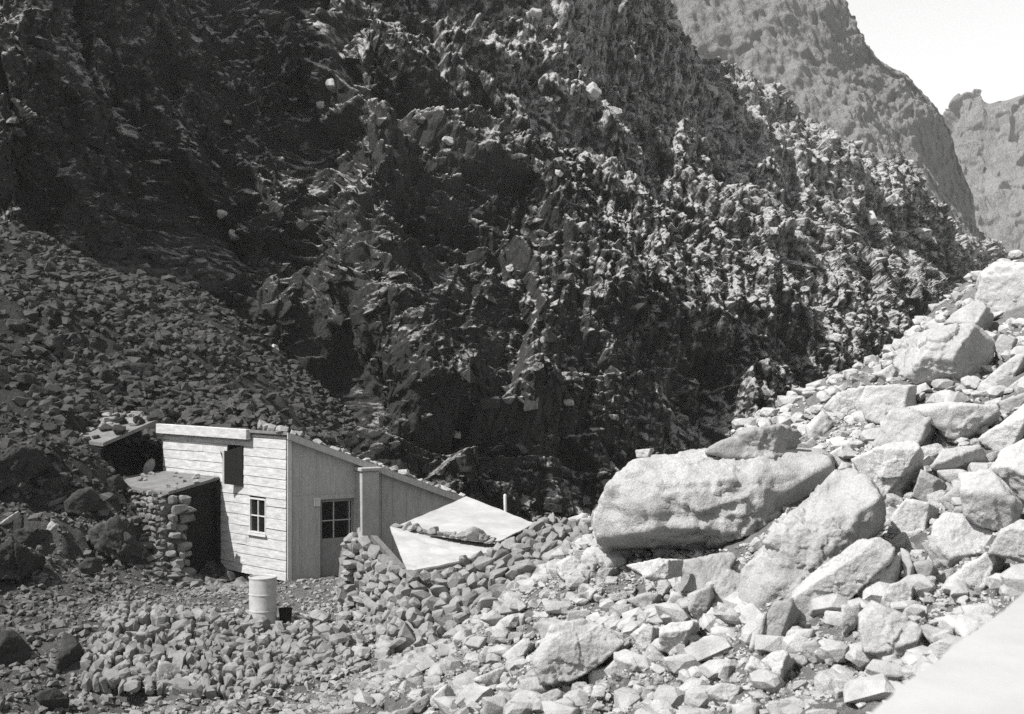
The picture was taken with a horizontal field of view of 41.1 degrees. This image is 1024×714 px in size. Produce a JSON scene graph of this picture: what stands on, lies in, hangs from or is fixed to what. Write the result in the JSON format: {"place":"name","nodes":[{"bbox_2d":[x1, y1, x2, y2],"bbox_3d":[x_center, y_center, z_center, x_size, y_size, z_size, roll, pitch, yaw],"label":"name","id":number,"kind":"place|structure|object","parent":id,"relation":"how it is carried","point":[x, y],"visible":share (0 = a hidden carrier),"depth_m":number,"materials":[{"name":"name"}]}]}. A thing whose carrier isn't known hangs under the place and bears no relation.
{"place":"outdoors","nodes":[
{"label":"outdoors","id":0,"kind":"place"},
{"bbox_2d":[0,0,1007,542],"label":"cliff","id":1,"kind":"structure","parent":0,"point":[466,52],"depth_m":60.32,"materials":[{"name":"stone"}]},
{"bbox_2d":[325,78,335,92],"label":"loose stone","id":2,"kind":"object","parent":1,"relation":"on","point":[330,85],"visible":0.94,"depth_m":62.17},
{"bbox_2d":[0,0,1008,519],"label":"cliff debris","id":3,"kind":"object","parent":1,"relation":"on","point":[548,246],"visible":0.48,"depth_m":58.93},
{"bbox_2d":[530,8,541,19],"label":"loose stone","id":4,"kind":"object","parent":1,"relation":"on","point":[536,13],"visible":1,"depth_m":75.96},
{"bbox_2d":[585,82,601,101],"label":"loose stone","id":5,"kind":"object","parent":1,"relation":"on","point":[593,91],"visible":1,"depth_m":74.93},
{"bbox_2d":[866,210,877,225],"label":"loose stone","id":6,"kind":"object","parent":1,"relation":"on","point":[871,218],"visible":1,"depth_m":103.25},
{"bbox_2d":[881,194,895,206],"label":"loose stone","id":7,"kind":"object","parent":1,"relation":"on","point":[889,200],"visible":1,"depth_m":106.96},
{"bbox_2d":[0,231,1023,713],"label":"terrain","id":8,"kind":"structure","parent":0,"point":[74,541],"depth_m":30.42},
{"bbox_2d":[0,511,21,524],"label":"flat basalt","id":9,"kind":"object","parent":8,"relation":"on","point":[12,517],"visible":1,"depth_m":30.78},
{"bbox_2d":[0,629,30,665],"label":"black rock","id":10,"kind":"object","parent":8,"relation":"on","point":[14,646],"visible":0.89,"depth_m":25.57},
{"bbox_2d":[5,318,26,331],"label":"loose stone","id":11,"kind":"object","parent":8,"relation":"on","point":[16,325],"visible":1,"depth_m":39.10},
{"bbox_2d":[0,536,46,580],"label":"bottom basalt","id":12,"kind":"object","parent":8,"relation":"on","point":[18,561],"visible":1,"depth_m":28.89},
{"bbox_2d":[0,443,50,491],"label":"edge basalt","id":13,"kind":"object","parent":8,"relation":"on","point":[26,463],"visible":0.96,"depth_m":31.34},
{"bbox_2d":[15,373,37,384],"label":"loose stone","id":14,"kind":"object","parent":8,"relation":"on","point":[28,378],"visible":0.99,"depth_m":36.32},
{"bbox_2d":[14,526,49,549],"bbox_3d":[-10.798,4.079,30.693,0.772,0.586,0.581,0,0,-25],"label":"square basalt","id":15,"kind":"object","parent":8,"relation":"on","point":[33,537],"visible":0.85,"depth_m":30.48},
{"bbox_2d":[29,384,55,396],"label":"loose stone","id":16,"kind":"object","parent":8,"relation":"on","point":[40,390],"visible":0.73,"depth_m":36.18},
{"bbox_2d":[32,687,69,709],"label":"half buried rock","id":17,"kind":"object","parent":8,"relation":"on","point":[53,698],"visible":0.94,"depth_m":24.53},
{"bbox_2d":[40,336,63,351],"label":"loose stone","id":18,"kind":"object","parent":8,"relation":"on","point":[51,343],"visible":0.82,"depth_m":39.22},
{"bbox_2d":[56,632,82,672],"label":"black triangular rock","id":19,"kind":"object","parent":8,"relation":"on","point":[70,652],"visible":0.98,"depth_m":25.77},
{"bbox_2d":[64,486,101,515],"bbox_3d":[-10.032,3.386,31.925,0.878,0.703,0.648,0,0,-18],"label":"pointed basalt","id":20,"kind":"object","parent":8,"relation":"on","point":[81,501],"visible":0.99,"depth_m":31.66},
{"bbox_2d":[78,557,102,573],"bbox_3d":[-9.380,4.657,30.406,0.545,0.411,0.410,0,0,-22],"label":"basalt","id":21,"kind":"object","parent":8,"relation":"on","point":[89,565],"visible":1,"depth_m":30.27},
{"bbox_2d":[97,368,112,381],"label":"loose stone","id":22,"kind":"object","parent":8,"relation":"on","point":[105,374],"visible":0.98,"depth_m":39.27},
{"bbox_2d":[87,514,142,565],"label":"boulder","id":23,"kind":"object","parent":8,"relation":"on","point":[114,538],"visible":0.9,"depth_m":31.21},
{"bbox_2d":[106,474,128,490],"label":"rock","id":24,"kind":"object","parent":8,"relation":"on","point":[114,482],"visible":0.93,"depth_m":33.22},
{"bbox_2d":[77,412,161,474],"bbox_3d":[-10.451,2.581,35.863,1.912,2.158,2.470,0,0,34],"label":"lean to","id":25,"kind":"object","parent":8,"relation":"on","point":[110,443],"visible":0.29,"depth_m":36.14,"materials":[{"name":"wood"}]},
{"bbox_2d":[112,425,125,434],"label":"roof stone","id":26,"kind":"object","parent":25,"relation":"on","point":[118,429],"visible":1,"depth_m":34.90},
{"bbox_2d":[129,363,154,376],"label":"loose stone","id":27,"kind":"object","parent":8,"relation":"on","point":[141,368],"visible":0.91,"depth_m":40.82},
{"bbox_2d":[125,487,196,577],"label":"dry stone wall","id":28,"kind":"structure","parent":8,"relation":"on","point":[165,521],"depth_m":32.58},
{"bbox_2d":[122,471,219,573],"bbox_3d":[-8.793,4.190,34.219,3.129,2.440,1.782,0,0,41],"label":"porch","id":29,"kind":"object","parent":8,"relation":"on","point":[203,531],"visible":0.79,"depth_m":33.57,"materials":[{"name":"wood"}]},
{"bbox_2d":[177,488,214,573],"bbox_3d":[-7.697,4.310,33.396,0.079,2.200,1.274,0,0,34],"label":"door","id":30,"kind":"structure","parent":29,"relation":"in","point":[200,531],"depth_m":33.49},
{"bbox_2d":[0,220,361,593],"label":"talus debris","id":31,"kind":"object","parent":8,"relation":"on","point":[310,401],"visible":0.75,"depth_m":42.03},
{"bbox_2d":[142,459,154,473],"bbox_3d":[-9.498,2.915,35.717,0.336,0.511,0.209,0,0,-26],"label":"sack","id":32,"kind":"object","parent":31,"relation":"on","point":[149,466],"visible":0.77,"depth_m":35.64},
{"bbox_2d":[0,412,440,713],"bbox_3d":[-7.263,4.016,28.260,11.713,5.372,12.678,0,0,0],"label":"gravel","id":33,"kind":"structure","parent":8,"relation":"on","point":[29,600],"depth_m":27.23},
{"bbox_2d":[80,601,363,699],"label":"stone bank","id":34,"kind":"structure","parent":8,"relation":"on","point":[291,651],"depth_m":25.78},
{"bbox_2d":[157,660,180,680],"bbox_3d":[-6.359,5.940,25.373,0.528,0.599,0.346,0,0,-28],"label":"wide bank slab","id":35,"kind":"object","parent":34,"relation":"on","point":[171,669],"depth_m":25.35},
{"bbox_2d":[182,672,202,695],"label":"fan shaped slab","id":36,"kind":"structure","parent":34,"relation":"on","point":[192,681],"depth_m":25.20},
{"bbox_2d":[248,574,276,623],"bbox_3d":[-4.900,4.811,26.850,0.562,0.994,0.562,0,0,0],"label":"drum","id":37,"kind":"object","parent":8,"relation":"on","point":[262,594],"visible":0.74,"depth_m":26.63,"materials":[{"name":"paint"}]},
{"bbox_2d":[278,607,292,623],"bbox_3d":[-4.470,5.111,26.950,0.284,0.300,0.284,0,0,0],"label":"pail","id":38,"kind":"object","parent":8,"relation":"on","point":[285,614],"visible":0.74,"depth_m":26.85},
{"bbox_2d":[156,424,462,581],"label":"house","id":39,"kind":"structure","parent":8,"relation":"on","point":[289,502],"depth_m":32.77,"materials":[{"name":"paint"}]},
{"bbox_2d":[246,497,266,536],"bbox_3d":[-6.106,3.840,32.778,0.770,0.900,0.120,0,0,44],"label":"window","id":40,"kind":"structure","parent":39,"relation":"in","point":[257,506],"depth_m":32.82,"materials":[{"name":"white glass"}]},
{"bbox_2d":[320,498,353,577],"bbox_3d":[-4.213,4.400,32.734,0.895,2.020,0.040,0,0,-31],"label":"door","id":41,"kind":"structure","parent":39,"relation":"in","point":[336,515],"depth_m":32.68,"materials":[{"name":"grey wood"}]},
{"bbox_2d":[355,660,370,671],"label":"loose stone","id":42,"kind":"object","parent":8,"relation":"on","point":[362,666],"visible":0.88,"depth_m":25.04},
{"bbox_2d":[407,689,424,701],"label":"loose stone","id":43,"kind":"object","parent":8,"relation":"on","point":[413,695],"visible":0.84,"depth_m":19.79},
{"bbox_2d":[408,694,429,713],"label":"bottom slab","id":44,"kind":"object","parent":8,"relation":"on","point":[419,706],"depth_m":18.58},
{"bbox_2d":[428,684,455,709],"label":"bottom rock","id":45,"kind":"object","parent":8,"relation":"on","point":[445,690],"visible":0.56,"depth_m":18.63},
{"bbox_2d":[337,496,591,653],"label":"stone shed","id":46,"kind":"structure","parent":8,"relation":"on","point":[410,608],"depth_m":27.48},
{"bbox_2d":[465,526,486,540],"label":"roof stone","id":47,"kind":"object","parent":46,"relation":"on","point":[473,533],"visible":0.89,"depth_m":28.38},
{"bbox_2d":[472,666,506,685],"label":"pale rubble rock","id":48,"kind":"object","parent":8,"relation":"on","point":[491,678],"visible":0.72,"depth_m":18.70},
{"bbox_2d":[490,629,508,643],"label":"loose stone","id":49,"kind":"object","parent":8,"relation":"on","point":[497,633],"visible":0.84,"depth_m":20.90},
{"bbox_2d":[502,639,534,659],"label":"long rubble stone","id":50,"kind":"object","parent":8,"relation":"on","point":[522,647],"visible":0.83,"depth_m":20.06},
{"bbox_2d":[537,689,565,700],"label":"corner rubble rock","id":51,"kind":"object","parent":8,"relation":"on","point":[554,694],"visible":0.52,"depth_m":14.93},
{"bbox_2d":[556,555,589,580],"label":"round rock","id":52,"kind":"object","parent":8,"relation":"on","point":[567,566],"visible":0.7,"depth_m":21.59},
{"bbox_2d":[529,618,624,685],"bbox_3d":[0.767,3.514,16.225,1.120,0.886,0.917,0,0,0],"label":"sunken boulder","id":53,"kind":"object","parent":8,"relation":"on","point":[566,652],"visible":0.99,"depth_m":15.85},
{"bbox_2d":[587,665,607,684],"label":"cornered stone","id":54,"kind":"object","parent":8,"relation":"on","point":[596,676],"visible":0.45,"depth_m":15.91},
{"bbox_2d":[595,567,617,584],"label":"shaded rock","id":55,"kind":"object","parent":8,"relation":"on","point":[603,574],"visible":0.7,"depth_m":21.27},
{"bbox_2d":[604,576,618,586],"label":"loose stone","id":56,"kind":"object","parent":8,"relation":"on","point":[609,580],"visible":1,"depth_m":21.04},
{"bbox_2d":[600,634,632,664],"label":"loaf rock","id":57,"kind":"object","parent":8,"relation":"on","point":[627,644],"visible":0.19,"depth_m":16.55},
{"bbox_2d":[608,592,627,600],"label":"loose stone","id":58,"kind":"object","parent":8,"relation":"on","point":[617,596],"visible":0.91,"depth_m":20.64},
{"bbox_2d":[610,669,628,680],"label":"loose stone","id":59,"kind":"object","parent":8,"relation":"on","point":[618,674],"visible":1,"depth_m":15.20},
{"bbox_2d":[626,592,661,607],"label":"flat grey stone","id":60,"kind":"object","parent":8,"relation":"on","point":[645,599],"visible":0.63,"depth_m":20.15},
{"bbox_2d":[630,623,658,648],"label":"knobbly rock","id":61,"kind":"object","parent":8,"relation":"on","point":[646,634],"visible":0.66,"depth_m":16.34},
{"bbox_2d":[626,558,682,580],"bbox_3d":[2.034,2.991,19.185,0.870,0.363,0.423,0,0,-10],"label":"wedged block","id":62,"kind":"object","parent":8,"relation":"on","point":[657,569],"depth_m":19.05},
{"bbox_2d":[292,419,1023,713],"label":"gravel","id":63,"kind":"structure","parent":8,"relation":"on","point":[812,693],"depth_m":15.21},
{"bbox_2d":[656,579,671,596],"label":"upright stone","id":64,"kind":"object","parent":8,"relation":"on","point":[663,587],"visible":0.88,"depth_m":20.35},
{"bbox_2d":[309,250,1023,713],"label":"rubble","id":65,"kind":"object","parent":8,"relation":"on","point":[697,678],"visible":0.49,"depth_m":17.37,"materials":[{"name":"stone"}]},
{"bbox_2d":[667,591,683,603],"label":"pointed stone","id":66,"kind":"object","parent":8,"relation":"on","point":[674,597],"visible":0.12,"depth_m":16.93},
{"bbox_2d":[658,620,699,655],"bbox_3d":[1.920,3.215,15.655,0.515,0.440,0.473,0,0,0],"label":"broad block","id":67,"kind":"object","parent":8,"relation":"on","point":[672,635],"depth_m":15.47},
{"bbox_2d":[687,585,714,619],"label":"speckled stone","id":68,"kind":"object","parent":8,"relation":"on","point":[700,601],"visible":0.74,"depth_m":16.53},
{"bbox_2d":[680,552,736,592],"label":"propping rock","id":69,"kind":"object","parent":8,"relation":"on","point":[699,573],"visible":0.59,"depth_m":19.53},
{"bbox_2d":[590,447,835,552],"bbox_3d":[2.991,2.448,21.674,4.131,2.114,2.799,0,0,18],"label":"overhanging boulder","id":70,"kind":"object","parent":8,"relation":"on","point":[693,499],"visible":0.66,"depth_m":20.87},
{"bbox_2d":[635,448,653,457],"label":"perched stone","id":71,"kind":"object","parent":70,"relation":"on","point":[642,453],"visible":1,"depth_m":19.56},
{"bbox_2d":[705,424,800,459],"bbox_3d":[3.812,1.375,21.637,1.582,0.644,0.800,0,0,0],"label":"layered boulder","id":72,"kind":"object","parent":70,"relation":"on","point":[772,441],"visible":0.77,"depth_m":21.35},
{"bbox_2d":[705,683,744,705],"bbox_3d":[2.088,3.283,13.264,0.354,0.260,0.298,0,0,-44],"label":"slab","id":73,"kind":"object","parent":8,"relation":"on","point":[720,693],"depth_m":13.20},
{"bbox_2d":[714,568,740,602],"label":"humped stone","id":74,"kind":"object","parent":8,"relation":"on","point":[726,582],"visible":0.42,"depth_m":16.65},
{"bbox_2d":[748,611,766,651],"bbox_3d":[2.612,2.901,14.445,0.157,0.414,0.302,0,0,27],"label":"thin slab","id":75,"kind":"object","parent":8,"relation":"on","point":[760,619],"depth_m":14.37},
{"bbox_2d":[744,655,770,674],"bbox_3d":[2.413,3.072,13.251,0.318,0.350,0.219,0,0,10],"label":"slanting slab","id":76,"kind":"object","parent":8,"relation":"on","point":[754,663],"depth_m":13.19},
{"bbox_2d":[761,650,795,680],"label":"lumpy rock","id":77,"kind":"object","parent":8,"relation":"on","point":[781,663],"visible":0.82,"depth_m":13.20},
{"bbox_2d":[764,598,800,636],"bbox_3d":[2.838,2.835,14.446,0.482,0.588,0.283,0,0,0],"label":"standing slab","id":78,"kind":"object","parent":8,"relation":"on","point":[783,617],"depth_m":14.36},
{"bbox_2d":[802,640,820,663],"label":"rock","id":79,"kind":"object","parent":8,"relation":"on","point":[810,647],"visible":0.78,"depth_m":13.23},
{"bbox_2d":[738,468,885,607],"bbox_3d":[3.557,2.221,16.057,1.867,1.791,1.140,0,0,0],"label":"leaning slab","id":80,"kind":"object","parent":8,"relation":"on","point":[836,512],"depth_m":15.77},
{"bbox_2d":[804,410,835,440],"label":"hollow rock","id":81,"kind":"object","parent":8,"relation":"on","point":[820,424],"visible":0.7,"depth_m":25.38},
{"bbox_2d":[830,446,843,466],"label":"egg rock","id":82,"kind":"object","parent":8,"relation":"on","point":[834,453],"visible":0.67,"depth_m":22.03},
{"bbox_2d":[790,537,894,622],"bbox_3d":[3.565,2.468,14.754,1.126,1.071,0.607,0,0,13],"label":"log shaped boulder","id":83,"kind":"object","parent":8,"relation":"on","point":[851,571],"visible":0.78,"depth_m":14.50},
{"bbox_2d":[823,387,863,412],"bbox_3d":[6.574,0.884,27.017,0.833,0.614,0.790,0,0,12],"label":"block","id":84,"kind":"object","parent":8,"relation":"on","point":[839,401],"depth_m":26.67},
{"bbox_2d":[840,603,861,634],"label":"spike stone","id":85,"kind":"object","parent":8,"relation":"on","point":[849,619],"visible":0.9,"depth_m":13.62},
{"bbox_2d":[856,552,903,597],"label":"angular rock","id":86,"kind":"object","parent":8,"relation":"on","point":[893,570],"visible":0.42,"depth_m":14.56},
{"bbox_2d":[851,440,923,498],"bbox_3d":[5.127,1.602,18.703,1.001,0.935,0.748,0,0,25],"label":"crest block","id":87,"kind":"object","parent":8,"relation":"on","point":[891,467],"depth_m":18.42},
{"bbox_2d":[876,364,898,380],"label":"tucked rock","id":88,"kind":"object","parent":8,"relation":"on","point":[890,370],"visible":0.86,"depth_m":27.87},
{"bbox_2d":[859,384,916,424],"bbox_3d":[6.730,0.857,24.462,1.006,0.755,0.772,0,0,13],"label":"flat topped block","id":89,"kind":"object","parent":8,"relation":"on","point":[878,403],"depth_m":24.20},
{"bbox_2d":[858,600,922,659],"bbox_3d":[3.611,2.624,13.031,0.601,0.595,0.525,0,0,12],"label":"corner boulder","id":90,"kind":"object","parent":8,"relation":"on","point":[883,630],"visible":0.82,"depth_m":12.87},
{"bbox_2d":[886,493,902,507],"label":"loose stone","id":91,"kind":"object","parent":8,"relation":"on","point":[893,500],"visible":0.81,"depth_m":18.29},
{"bbox_2d":[881,580,913,607],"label":"blocky rock","id":92,"kind":"object","parent":8,"relation":"on","point":[902,590],"visible":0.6,"depth_m":14.13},
{"bbox_2d":[872,405,936,447],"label":"rugged boulder","id":93,"kind":"object","parent":8,"relation":"on","point":[903,424],"visible":0.66,"depth_m":20.39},
{"bbox_2d":[890,530,923,547],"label":"flat stone","id":94,"kind":"object","parent":8,"relation":"on","point":[901,539],"visible":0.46,"depth_m":16.35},
{"bbox_2d":[900,548,915,576],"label":"wedge rock","id":95,"kind":"object","parent":8,"relation":"on","point":[908,566],"visible":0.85,"depth_m":14.57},
{"bbox_2d":[889,498,938,532],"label":"cube stone","id":96,"kind":"object","parent":8,"relation":"on","point":[907,515],"visible":0.77,"depth_m":16.75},
{"bbox_2d":[906,607,925,617],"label":"loose stone","id":97,"kind":"object","parent":8,"relation":"on","point":[910,611],"visible":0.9,"depth_m":13.40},
{"bbox_2d":[912,560,937,576],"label":"pentagonal stone","id":98,"kind":"object","parent":8,"relation":"on","point":[925,568],"visible":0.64,"depth_m":14.52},
{"bbox_2d":[912,469,945,501],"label":"tilted cube stone","id":99,"kind":"object","parent":8,"relation":"on","point":[927,483],"visible":0.73,"depth_m":17.99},
{"bbox_2d":[920,624,943,643],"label":"loose stone","id":100,"kind":"object","parent":8,"relation":"on","point":[928,631],"visible":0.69,"depth_m":12.97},
{"bbox_2d":[921,443,944,457],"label":"loose stone","id":101,"kind":"object","parent":8,"relation":"on","point":[934,449],"visible":0.31,"depth_m":19.96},
{"bbox_2d":[926,490,945,507],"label":"loose stone","id":102,"kind":"object","parent":8,"relation":"on","point":[933,497],"visible":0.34,"depth_m":17.83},
{"bbox_2d":[891,322,994,387],"bbox_3d":[8.060,-0.001,25.621,1.907,1.300,1.573,0,0,19],"label":"perched boulder","id":103,"kind":"object","parent":8,"relation":"on","point":[957,351],"visible":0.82,"depth_m":25.11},
{"bbox_2d":[871,593,1023,713],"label":"parapet","id":104,"kind":"structure","parent":8,"relation":"on","point":[980,670],"depth_m":4.27,"materials":[{"name":"concrete"}]},
{"bbox_2d":[938,486,959,509],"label":"cube stone","id":105,"kind":"object","parent":8,"relation":"on","point":[945,500],"visible":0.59,"depth_m":16.91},
{"bbox_2d":[908,402,1000,439],"bbox_3d":[6.654,0.990,20.567,1.339,0.639,0.875,0,0,13],"label":"broad slope boulder","id":106,"kind":"object","parent":8,"relation":"on","point":[952,420],"visible":0.83,"depth_m":20.22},
{"bbox_2d":[930,444,988,476],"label":"saddle rock","id":107,"kind":"object","parent":8,"relation":"on","point":[962,457],"visible":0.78,"depth_m":18.23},
{"bbox_2d":[928,512,994,567],"bbox_3d":[5.053,2.094,15.241,0.789,0.716,0.625,0,0,20],"label":"square boulder","id":108,"kind":"object","parent":8,"relation":"on","point":[955,538],"visible":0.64,"depth_m":15.12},
{"bbox_2d":[944,300,993,329],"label":"shoulder rock","id":109,"kind":"object","parent":8,"relation":"on","point":[979,313],"visible":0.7,"depth_m":28.73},
{"bbox_2d":[941,552,1005,590],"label":"shelf rock","id":110,"kind":"object","parent":8,"relation":"on","point":[974,574],"visible":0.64,"depth_m":13.95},
{"bbox_2d":[970,390,987,399],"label":"loose stone","id":111,"kind":"object","parent":8,"relation":"on","point":[974,394],"visible":0.56,"depth_m":23.49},
{"bbox_2d":[958,469,1022,530],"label":"flat faced boulder","id":112,"kind":"object","parent":8,"relation":"on","point":[989,499],"visible":0.97,"depth_m":14.96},
{"bbox_2d":[974,261,1023,312],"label":"summit boulder","id":113,"kind":"object","parent":8,"relation":"on","point":[999,286],"visible":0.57,"depth_m":30.40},
{"bbox_2d":[978,404,1023,450],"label":"steep boulder","id":114,"kind":"object","parent":8,"relation":"on","point":[1007,431],"visible":0.77,"depth_m":19.02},
{"bbox_2d":[979,353,1023,383],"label":"ramp boulder","id":115,"kind":"object","parent":8,"relation":"on","point":[1012,366],"visible":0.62,"depth_m":23.63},
{"bbox_2d":[987,519,1023,562],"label":"edge boulder","id":116,"kind":"object","parent":8,"relation":"on","point":[1008,542],"visible":1,"depth_m":13.65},
{"bbox_2d":[993,334,1017,359],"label":"rock","id":117,"kind":"object","parent":8,"relation":"on","point":[1003,342],"visible":0.81,"depth_m":25.48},
{"bbox_2d":[990,439,1023,502],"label":"rim boulder","id":118,"kind":"object","parent":8,"relation":"on","point":[1007,467],"visible":0.98,"depth_m":15.46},
{"bbox_2d":[998,393,1023,412],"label":"grey edge stone","id":119,"kind":"object","parent":8,"relation":"on","point":[1011,403],"visible":0.69,"depth_m":21.12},
{"bbox_2d":[671,0,985,240],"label":"ridge","id":120,"kind":"structure","parent":0,"point":[820,60],"depth_m":349.18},
{"bbox_2d":[846,0,1023,114],"label":"sky","id":121,"kind":"structure","parent":0,"point":[948,48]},
{"bbox_2d":[943,89,1023,253],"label":"hill","id":122,"kind":"structure","parent":0,"point":[988,139],"depth_m":660.09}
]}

